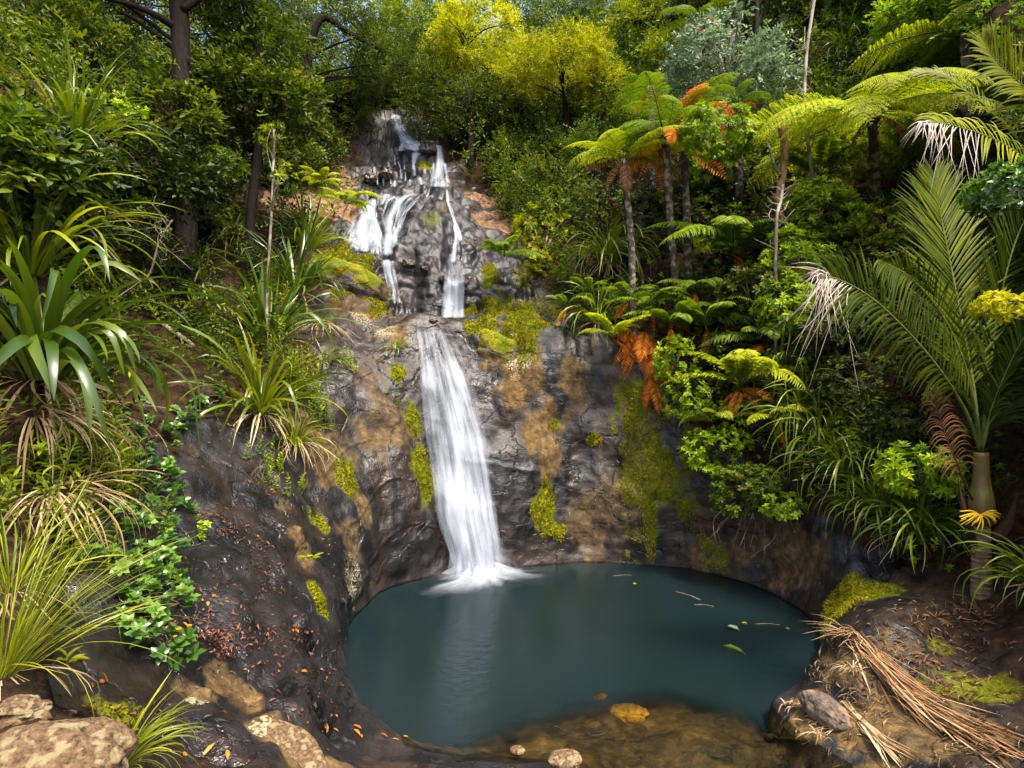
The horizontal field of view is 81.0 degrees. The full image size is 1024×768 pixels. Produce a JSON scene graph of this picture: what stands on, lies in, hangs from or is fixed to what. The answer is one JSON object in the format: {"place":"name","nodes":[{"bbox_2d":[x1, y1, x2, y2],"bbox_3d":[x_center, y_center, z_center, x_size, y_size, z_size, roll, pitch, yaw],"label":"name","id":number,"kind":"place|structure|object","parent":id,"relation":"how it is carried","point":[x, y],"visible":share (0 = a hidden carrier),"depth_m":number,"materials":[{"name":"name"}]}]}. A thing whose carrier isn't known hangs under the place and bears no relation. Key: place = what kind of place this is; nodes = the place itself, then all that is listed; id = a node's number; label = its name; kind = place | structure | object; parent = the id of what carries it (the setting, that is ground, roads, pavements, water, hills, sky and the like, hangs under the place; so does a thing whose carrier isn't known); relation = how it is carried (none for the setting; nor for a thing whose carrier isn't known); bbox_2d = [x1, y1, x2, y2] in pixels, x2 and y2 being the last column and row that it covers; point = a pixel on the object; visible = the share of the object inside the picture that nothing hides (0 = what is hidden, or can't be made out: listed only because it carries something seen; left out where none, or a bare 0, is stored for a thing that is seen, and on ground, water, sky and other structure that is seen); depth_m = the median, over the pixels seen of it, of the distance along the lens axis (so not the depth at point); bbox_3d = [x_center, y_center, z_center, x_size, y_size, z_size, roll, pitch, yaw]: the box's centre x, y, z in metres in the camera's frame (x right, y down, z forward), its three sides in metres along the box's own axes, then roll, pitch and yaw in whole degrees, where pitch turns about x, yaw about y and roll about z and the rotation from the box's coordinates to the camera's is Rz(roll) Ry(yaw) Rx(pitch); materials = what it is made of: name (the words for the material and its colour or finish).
{"place":"outdoors","nodes":[
{"label":"outdoors","id":0,"kind":"place"},
{"bbox_2d":[419,333,499,574],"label":"waterfall","id":1,"kind":"structure","parent":0,"point":[468,522],"depth_m":9.40,"materials":[{"name":"liquid"}]},
{"bbox_2d":[0,0,1023,767],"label":"terrain","id":2,"kind":"structure","parent":0,"point":[388,522],"depth_m":8.14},
{"bbox_2d":[0,694,53,729],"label":"boulder","id":3,"kind":"object","parent":2,"relation":"on","point":[17,709],"visible":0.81,"depth_m":2.21,"materials":[{"name":"stone"}]},
{"bbox_2d":[0,5,112,82],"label":"shrub","id":4,"kind":"object","parent":2,"relation":"on","point":[44,35],"visible":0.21,"depth_m":8.63,"materials":[{"name":"green plant"}]},
{"bbox_2d":[0,86,127,248],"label":"shrub","id":5,"kind":"object","parent":2,"relation":"on","point":[22,162],"visible":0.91,"depth_m":4.64,"materials":[{"name":"green plant"}]},
{"bbox_2d":[0,394,127,576],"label":"herb","id":6,"kind":"object","parent":2,"relation":"on","point":[7,483],"visible":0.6,"depth_m":4.11,"materials":[{"name":"green plant"}]},
{"bbox_2d":[0,0,133,82],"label":"tree","id":7,"kind":"object","parent":2,"relation":"on","point":[97,22],"visible":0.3,"depth_m":9.16,"materials":[{"name":"green plant"}]},
{"bbox_2d":[0,716,138,767],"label":"boulder","id":8,"kind":"object","parent":2,"relation":"on","point":[92,742],"visible":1,"depth_m":1.91,"materials":[{"name":"stone"}]},
{"bbox_2d":[0,462,141,644],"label":"grass tuft","id":9,"kind":"object","parent":2,"relation":"on","point":[6,558],"visible":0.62,"depth_m":3.27,"materials":[{"name":"green plant"}]},
{"bbox_2d":[0,390,143,498],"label":"dead grass","id":10,"kind":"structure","parent":2,"relation":"on","point":[44,422],"depth_m":4.28,"materials":[{"name":"plant"}]},
{"bbox_2d":[21,120,140,215],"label":"shrub","id":11,"kind":"object","parent":2,"relation":"on","point":[90,160],"visible":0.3,"depth_m":5.07,"materials":[{"name":"green plant"}]},
{"bbox_2d":[0,461,164,560],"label":"dead grass","id":12,"kind":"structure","parent":2,"relation":"on","point":[61,498],"depth_m":4.07,"materials":[{"name":"plant"}]},
{"bbox_2d":[0,17,178,165],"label":"plant","id":13,"kind":"object","parent":2,"relation":"on","point":[68,97],"visible":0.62,"depth_m":5.42,"materials":[{"name":"green plant"}]},
{"bbox_2d":[0,112,186,349],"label":"flax plant","id":14,"kind":"object","parent":2,"relation":"on","point":[36,255],"visible":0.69,"depth_m":4.87,"materials":[{"name":"green plant"}]},
{"bbox_2d":[51,360,135,477],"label":"herb","id":15,"kind":"object","parent":2,"relation":"on","point":[113,423],"visible":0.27,"depth_m":5.05,"materials":[{"name":"green plant"}]},
{"bbox_2d":[0,453,226,715],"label":"grass tuft","id":16,"kind":"object","parent":2,"relation":"on","point":[14,648],"visible":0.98,"depth_m":2.78,"materials":[{"name":"green plant"}]},
{"bbox_2d":[0,235,235,449],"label":"flax plant","id":17,"kind":"object","parent":2,"relation":"on","point":[51,340],"visible":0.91,"depth_m":4.39,"materials":[{"name":"green plant"}]},
{"bbox_2d":[76,189,171,245],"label":"shrub","id":18,"kind":"object","parent":2,"relation":"on","point":[134,233],"visible":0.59,"depth_m":7.20,"materials":[{"name":"green plant"}]},
{"bbox_2d":[71,406,178,536],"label":"herb","id":19,"kind":"object","parent":2,"relation":"on","point":[120,486],"visible":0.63,"depth_m":4.91,"materials":[{"name":"green plant"}]},
{"bbox_2d":[83,542,205,670],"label":"creeper","id":20,"kind":"object","parent":2,"relation":"on","point":[178,643],"visible":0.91,"depth_m":4.14,"materials":[{"name":"green plant"}]},
{"bbox_2d":[98,431,199,580],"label":"creeper","id":21,"kind":"object","parent":2,"relation":"on","point":[167,466],"visible":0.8,"depth_m":5.17,"materials":[{"name":"green plant"}]},
{"bbox_2d":[102,670,208,767],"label":"grass tuft","id":22,"kind":"object","parent":2,"relation":"on","point":[146,735],"visible":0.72,"depth_m":2.23,"materials":[{"name":"green plant"}]},
{"bbox_2d":[127,239,199,307],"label":"shrub","id":23,"kind":"object","parent":2,"relation":"on","point":[157,271],"visible":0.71,"depth_m":9.37,"materials":[{"name":"green plant"}]},
{"bbox_2d":[94,118,235,226],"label":"shrub","id":24,"kind":"object","parent":2,"relation":"on","point":[169,163],"visible":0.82,"depth_m":8.26,"materials":[{"name":"green plant"}]},
{"bbox_2d":[107,66,234,165],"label":"shrub","id":25,"kind":"object","parent":2,"relation":"on","point":[157,89],"visible":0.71,"depth_m":9.65,"materials":[{"name":"green plant"}]},
{"bbox_2d":[121,387,225,456],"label":"creeper","id":26,"kind":"object","parent":2,"relation":"on","point":[141,430],"visible":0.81,"depth_m":6.42,"materials":[{"name":"green plant"}]},
{"bbox_2d":[62,0,285,297],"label":"tree","id":27,"kind":"object","parent":2,"relation":"on","point":[177,22],"visible":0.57,"depth_m":10.16,"materials":[{"name":"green plant"}]},
{"bbox_2d":[47,306,360,762],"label":"leaf litter","id":28,"kind":"object","parent":2,"relation":"on","point":[201,635],"visible":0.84,"depth_m":4.73,"materials":[{"name":"brown plant"}]},
{"bbox_2d":[147,245,363,353],"bbox_3d":[-3.862,-1.012,9.413,2.937,2.652,3.068,0,0,0],"label":"flax plant","id":29,"kind":"object","parent":2,"relation":"on","point":[286,306],"visible":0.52,"depth_m":9.27,"materials":[{"name":"green plant"}]},
{"bbox_2d":[162,320,350,452],"bbox_3d":[-3.306,0.133,7.944,2.493,2.081,2.263,0,0,0],"label":"flax plant","id":30,"kind":"object","parent":2,"relation":"on","point":[256,390],"visible":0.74,"depth_m":7.75,"materials":[{"name":"green plant"}]},
{"bbox_2d":[187,0,333,287],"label":"tree","id":31,"kind":"object","parent":2,"relation":"on","point":[261,81],"visible":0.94,"depth_m":10.84,"materials":[{"name":"green plant"}]},
{"bbox_2d":[253,109,299,354],"bbox_3d":[-3.763,-2.333,9.535,0.722,3.944,0.799,0,0,0],"label":"sapling","id":32,"kind":"object","parent":2,"relation":"on","point":[272,175],"visible":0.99,"depth_m":9.45,"materials":[{"name":"green plant"}]},
{"bbox_2d":[211,214,376,316],"bbox_3d":[-3.924,-2.012,10.858,3.003,2.571,2.967,0,0,0],"label":"flax plant","id":33,"kind":"object","parent":2,"relation":"on","point":[310,272],"visible":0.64,"depth_m":10.64,"materials":[{"name":"green plant"}]},
{"bbox_2d":[261,133,330,188],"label":"shrub","id":34,"kind":"object","parent":2,"relation":"on","point":[296,160],"visible":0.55,"depth_m":14.39,"materials":[{"name":"green plant"}]},
{"bbox_2d":[266,717,329,767],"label":"stone","id":35,"kind":"object","parent":2,"relation":"on","point":[300,746],"visible":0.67,"depth_m":3.80,"materials":[{"name":"beige stone"}]},
{"bbox_2d":[254,393,350,479],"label":"sedge","id":36,"kind":"object","parent":2,"relation":"on","point":[295,439],"visible":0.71,"depth_m":7.88,"materials":[{"name":"green plant"}]},
{"bbox_2d":[256,176,377,252],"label":"flax plant","id":37,"kind":"object","parent":2,"relation":"on","point":[310,223],"visible":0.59,"depth_m":12.30,"materials":[{"name":"green plant"}]},
{"bbox_2d":[263,80,390,159],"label":"shrub","id":38,"kind":"object","parent":2,"relation":"on","point":[366,110],"visible":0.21,"depth_m":17.65,"materials":[{"name":"green plant"}]},
{"bbox_2d":[311,256,388,301],"bbox_3d":[-3.249,-1.892,11.960,1.574,1.141,1.597,0,0,0],"label":"boulder","id":39,"kind":"object","parent":2,"relation":"on","point":[353,278],"visible":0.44,"depth_m":11.28,"materials":[{"name":"yellow plant"}]},
{"bbox_2d":[89,0,625,89],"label":"distant forest","id":40,"kind":"object","parent":2,"relation":"on","point":[513,2],"visible":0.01,"depth_m":26.64,"materials":[{"name":"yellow plant"}]},
{"bbox_2d":[278,0,447,163],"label":"tree","id":41,"kind":"object","parent":2,"relation":"on","point":[366,36],"visible":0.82,"depth_m":16.21,"materials":[{"name":"green plant"}]},
{"bbox_2d":[365,0,476,62],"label":"tree","id":42,"kind":"object","parent":2,"relation":"on","point":[392,10],"visible":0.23,"depth_m":23.87,"materials":[{"name":"green plant"}]},
{"bbox_2d":[384,52,532,168],"bbox_3d":[-1.480,-7.032,17.059,4.336,3.972,2.965,0,0,-21],"label":"tree","id":43,"kind":"object","parent":2,"relation":"on","point":[462,104],"visible":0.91,"depth_m":16.49,"materials":[{"name":"green plant"}]},
{"bbox_2d":[417,0,533,94],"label":"tree","id":44,"kind":"object","parent":2,"relation":"on","point":[457,23],"visible":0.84,"depth_m":17.89,"materials":[{"name":"yellow plant"}]},
{"bbox_2d":[476,328,519,370],"bbox_3d":[-0.192,-0.529,11.047,1.462,1.135,1.014,0,0,0],"label":"boulder","id":45,"kind":"object","parent":2,"relation":"on","point":[497,348],"visible":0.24,"depth_m":10.60,"materials":[{"name":"yellow plant"}]},
{"bbox_2d":[0,0,1023,572],"bbox_3d":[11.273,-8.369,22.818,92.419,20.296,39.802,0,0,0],"label":"undergrowth","id":46,"kind":"object","parent":2,"relation":"on","point":[12,18],"visible":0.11,"depth_m":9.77,"materials":[{"name":"green plant"}]},
{"bbox_2d":[85,240,953,731],"bbox_3d":[0.327,-0.034,8.629,7.220,6.021,10.097,0,0,-12],"label":"moss","id":47,"kind":"object","parent":2,"relation":"on","point":[839,610],"visible":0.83,"depth_m":10.00,"materials":[{"name":"green plant"}]},
{"bbox_2d":[475,127,604,228],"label":"shrub","id":48,"kind":"object","parent":2,"relation":"on","point":[514,175],"visible":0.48,"depth_m":14.66,"materials":[{"name":"green plant"}]},
{"bbox_2d":[509,201,570,285],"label":"shrub","id":49,"kind":"object","parent":2,"relation":"on","point":[544,252],"visible":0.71,"depth_m":12.93,"materials":[{"name":"green plant"}]},
{"bbox_2d":[489,86,602,184],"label":"shrub","id":50,"kind":"object","parent":2,"relation":"on","point":[547,138],"visible":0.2,"depth_m":17.08,"materials":[{"name":"green plant"}]},
{"bbox_2d":[482,12,634,165],"bbox_3d":[1.233,-7.728,16.677,4.230,4.218,3.672,0,0,0],"label":"tree","id":51,"kind":"object","parent":2,"relation":"on","point":[551,77],"visible":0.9,"depth_m":16.15,"materials":[{"name":"yellow plant"}]},
{"bbox_2d":[552,67,646,187],"bbox_3d":[2.492,-6.823,16.578,3.049,4.051,4.722,0,0,0],"label":"tree","id":52,"kind":"object","parent":2,"relation":"on","point":[588,126],"visible":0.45,"depth_m":16.02,"materials":[{"name":"green plant"}]},
{"bbox_2d":[550,206,667,291],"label":"strap plant","id":53,"kind":"object","parent":2,"relation":"on","point":[609,247],"visible":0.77,"depth_m":11.75,"materials":[{"name":"green plant"}]},
{"bbox_2d":[561,125,688,335],"bbox_3d":[2.056,-2.592,11.011,2.386,3.804,2.150,0,0,0],"label":"tree fern","id":54,"kind":"object","parent":2,"relation":"on","point":[626,180],"visible":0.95,"depth_m":10.81,"materials":[{"name":"green plant"}]},
{"bbox_2d":[604,191,683,262],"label":"shrub","id":55,"kind":"object","parent":2,"relation":"on","point":[652,198],"visible":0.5,"depth_m":12.22,"materials":[{"name":"green plant"}]},
{"bbox_2d":[595,0,707,91],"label":"tree","id":56,"kind":"object","parent":2,"relation":"on","point":[655,46],"visible":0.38,"depth_m":19.49,"materials":[{"name":"green plant"}]},
{"bbox_2d":[584,71,739,342],"bbox_3d":[2.766,-2.911,10.956,2.533,4.488,2.571,0,0,-31],"label":"tree fern","id":57,"kind":"object","parent":2,"relation":"on","point":[672,132],"visible":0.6,"depth_m":10.89,"materials":[{"name":"green plant"}]},
{"bbox_2d":[652,333,699,394],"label":"shrub","id":58,"kind":"object","parent":2,"relation":"on","point":[664,361],"visible":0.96,"depth_m":9.59,"materials":[{"name":"green plant"}]},
{"bbox_2d":[617,72,738,328],"bbox_3d":[3.314,-3.209,11.530,2.475,4.512,2.259,0,0,22],"label":"tree fern","id":59,"kind":"object","parent":2,"relation":"on","point":[695,96],"visible":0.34,"depth_m":11.15,"materials":[{"name":"green plant"}]},
{"bbox_2d":[661,374,713,425],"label":"shrub","id":60,"kind":"object","parent":2,"relation":"on","point":[685,401],"visible":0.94,"depth_m":9.36,"materials":[{"name":"green plant"}]},
{"bbox_2d":[659,171,740,229],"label":"shrub","id":61,"kind":"object","parent":2,"relation":"on","point":[695,213],"visible":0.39,"depth_m":12.24,"materials":[{"name":"green plant"}]},
{"bbox_2d":[653,291,758,352],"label":"fern","id":62,"kind":"object","parent":2,"relation":"on","point":[686,301],"visible":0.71,"depth_m":9.84,"materials":[{"name":"green plant"}]},
{"bbox_2d":[678,424,754,473],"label":"shrub","id":63,"kind":"object","parent":2,"relation":"on","point":[698,451],"visible":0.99,"depth_m":9.01,"materials":[{"name":"green plant"}]},
{"bbox_2d":[676,97,764,217],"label":"shrub","id":64,"kind":"object","parent":2,"relation":"on","point":[718,148],"visible":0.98,"depth_m":10.12,"materials":[{"name":"green plant"}]},
{"bbox_2d":[654,0,811,194],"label":"tree","id":65,"kind":"object","parent":2,"relation":"on","point":[757,57],"visible":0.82,"depth_m":12.13,"materials":[{"name":"green plant"}]},
{"bbox_2d":[658,348,814,418],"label":"fern","id":66,"kind":"object","parent":2,"relation":"on","point":[746,359],"visible":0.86,"depth_m":9.03,"materials":[{"name":"green plant"}]},
{"bbox_2d":[646,214,829,282],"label":"fern","id":67,"kind":"object","parent":2,"relation":"on","point":[730,228],"visible":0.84,"depth_m":10.36,"materials":[{"name":"green plant"}]},
{"bbox_2d":[657,0,837,115],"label":"tree","id":68,"kind":"object","parent":2,"relation":"on","point":[757,17],"visible":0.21,"depth_m":16.04,"materials":[{"name":"green plant"}]},
{"bbox_2d":[709,460,789,509],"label":"shrub","id":69,"kind":"object","parent":2,"relation":"on","point":[717,485],"visible":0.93,"depth_m":8.53,"materials":[{"name":"green plant"}]},
{"bbox_2d":[714,260,786,341],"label":"shrub","id":70,"kind":"object","parent":2,"relation":"on","point":[731,283],"visible":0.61,"depth_m":9.59,"materials":[{"name":"green plant"}]},
{"bbox_2d":[749,272,818,351],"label":"shrub","id":71,"kind":"object","parent":2,"relation":"on","point":[793,303],"visible":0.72,"depth_m":9.02,"materials":[{"name":"green plant"}]},
{"bbox_2d":[757,222,836,285],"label":"shrub","id":72,"kind":"object","parent":2,"relation":"on","point":[799,241],"visible":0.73,"depth_m":9.42,"materials":[{"name":"green plant"}]},
{"bbox_2d":[724,356,870,456],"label":"strap plant","id":73,"kind":"object","parent":2,"relation":"on","point":[797,395],"visible":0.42,"depth_m":8.52,"materials":[{"name":"green plant"}]},
{"bbox_2d":[738,383,878,485],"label":"strap plant","id":74,"kind":"object","parent":2,"relation":"on","point":[819,430],"visible":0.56,"depth_m":8.31,"materials":[{"name":"green plant"}]},
{"bbox_2d":[752,133,894,210],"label":"fern","id":75,"kind":"object","parent":2,"relation":"on","point":[800,163],"visible":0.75,"depth_m":10.56,"materials":[{"name":"green plant"}]},
{"bbox_2d":[782,175,866,248],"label":"shrub","id":76,"kind":"object","parent":2,"relation":"on","point":[802,192],"visible":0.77,"depth_m":9.89,"materials":[{"name":"green plant"}]},
{"bbox_2d":[799,689,851,731],"bbox_3d":[2.716,2.835,5.203,0.269,0.250,0.504,3,6,-24],"label":"stone","id":77,"kind":"object","parent":2,"relation":"on","point":[826,710],"visible":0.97,"depth_m":5.12,"materials":[{"name":"beige stone"}]},
{"bbox_2d":[767,426,907,511],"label":"strap plant","id":78,"kind":"object","parent":2,"relation":"on","point":[846,464],"visible":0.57,"depth_m":7.94,"materials":[{"name":"green plant"}]},
{"bbox_2d":[795,295,889,369],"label":"shrub","id":79,"kind":"object","parent":2,"relation":"on","point":[834,339],"visible":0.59,"depth_m":8.54,"materials":[{"name":"green plant"}]},
{"bbox_2d":[809,346,915,423],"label":"shrub","id":80,"kind":"object","parent":2,"relation":"on","point":[830,378],"visible":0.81,"depth_m":8.10,"materials":[{"name":"green plant"}]},
{"bbox_2d":[727,67,1022,218],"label":"tree fern","id":81,"kind":"object","parent":2,"relation":"on","point":[876,122],"visible":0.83,"depth_m":9.55,"materials":[{"name":"green plant"}]},
{"bbox_2d":[824,126,933,183],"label":"shrub","id":82,"kind":"object","parent":2,"relation":"on","point":[861,174],"visible":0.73,"depth_m":10.39,"materials":[{"name":"green plant"}]},
{"bbox_2d":[808,460,958,555],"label":"strap plant","id":83,"kind":"object","parent":2,"relation":"on","point":[888,500],"visible":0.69,"depth_m":7.36,"materials":[{"name":"green plant"}]},
{"bbox_2d":[757,155,1023,599],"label":"palm","id":84,"kind":"object","parent":2,"relation":"on","point":[951,310],"visible":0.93,"depth_m":6.23,"materials":[{"name":"green plant"}]},
{"bbox_2d":[845,197,936,261],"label":"shrub","id":85,"kind":"object","parent":2,"relation":"on","point":[882,234],"visible":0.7,"depth_m":9.56,"materials":[{"name":"green plant"}]},
{"bbox_2d":[778,594,1023,767],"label":"leaf litter","id":86,"kind":"object","parent":2,"relation":"on","point":[946,746],"visible":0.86,"depth_m":5.29,"materials":[{"name":"plant"}]},
{"bbox_2d":[856,396,948,457],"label":"shrub","id":87,"kind":"object","parent":2,"relation":"on","point":[884,434],"visible":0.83,"depth_m":7.49,"materials":[{"name":"green plant"}]},
{"bbox_2d":[803,614,1023,767],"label":"fallen frond","id":88,"kind":"object","parent":2,"relation":"on","point":[886,665],"visible":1,"depth_m":5.04,"materials":[{"name":"brown plant"}]},
{"bbox_2d":[844,0,982,156],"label":"tree fern","id":89,"kind":"object","parent":2,"relation":"on","point":[958,45],"visible":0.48,"depth_m":10.84,"materials":[{"name":"green plant"}]},
{"bbox_2d":[856,0,979,70],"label":"tree","id":90,"kind":"object","parent":2,"relation":"on","point":[891,8],"visible":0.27,"depth_m":11.59,"materials":[{"name":"green plant"}]},
{"bbox_2d":[870,439,968,544],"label":"shrub","id":91,"kind":"object","parent":2,"relation":"on","point":[894,474],"visible":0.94,"depth_m":6.76,"materials":[{"name":"green plant"}]},
{"bbox_2d":[838,482,1006,579],"bbox_3d":[4.935,1.720,7.036,1.656,1.258,1.648,0,0,0],"label":"strap plant","id":92,"kind":"object","parent":2,"relation":"on","point":[918,528],"visible":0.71,"depth_m":6.95,"materials":[{"name":"green plant"}]},
{"bbox_2d":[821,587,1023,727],"bbox_3d":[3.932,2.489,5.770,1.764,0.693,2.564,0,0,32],"label":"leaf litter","id":93,"kind":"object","parent":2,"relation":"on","point":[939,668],"visible":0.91,"depth_m":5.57,"materials":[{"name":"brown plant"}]},
{"bbox_2d":[901,13,1023,187],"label":"palm","id":94,"kind":"object","parent":2,"relation":"on","point":[987,44],"visible":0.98,"depth_m":7.05,"materials":[{"name":"green plant"}]},
{"bbox_2d":[951,530,1023,615],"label":"strap plant","id":95,"kind":"object","parent":2,"relation":"on","point":[1020,565],"visible":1,"depth_m":5.79,"materials":[{"name":"green plant"}]},
{"bbox_2d":[954,154,1023,219],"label":"shrub","id":96,"kind":"object","parent":2,"relation":"on","point":[999,203],"visible":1,"depth_m":4.93,"materials":[{"name":"green plant"}]},
{"bbox_2d":[964,287,1023,325],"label":"shrub","id":97,"kind":"object","parent":2,"relation":"on","point":[1001,307],"visible":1,"depth_m":4.71,"materials":[{"name":"yellow plant"}]},
{"bbox_2d":[346,563,819,750],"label":"murky water","id":98,"kind":"structure","parent":0,"point":[444,660],"depth_m":6.95,"materials":[{"name":"teal liquid"}]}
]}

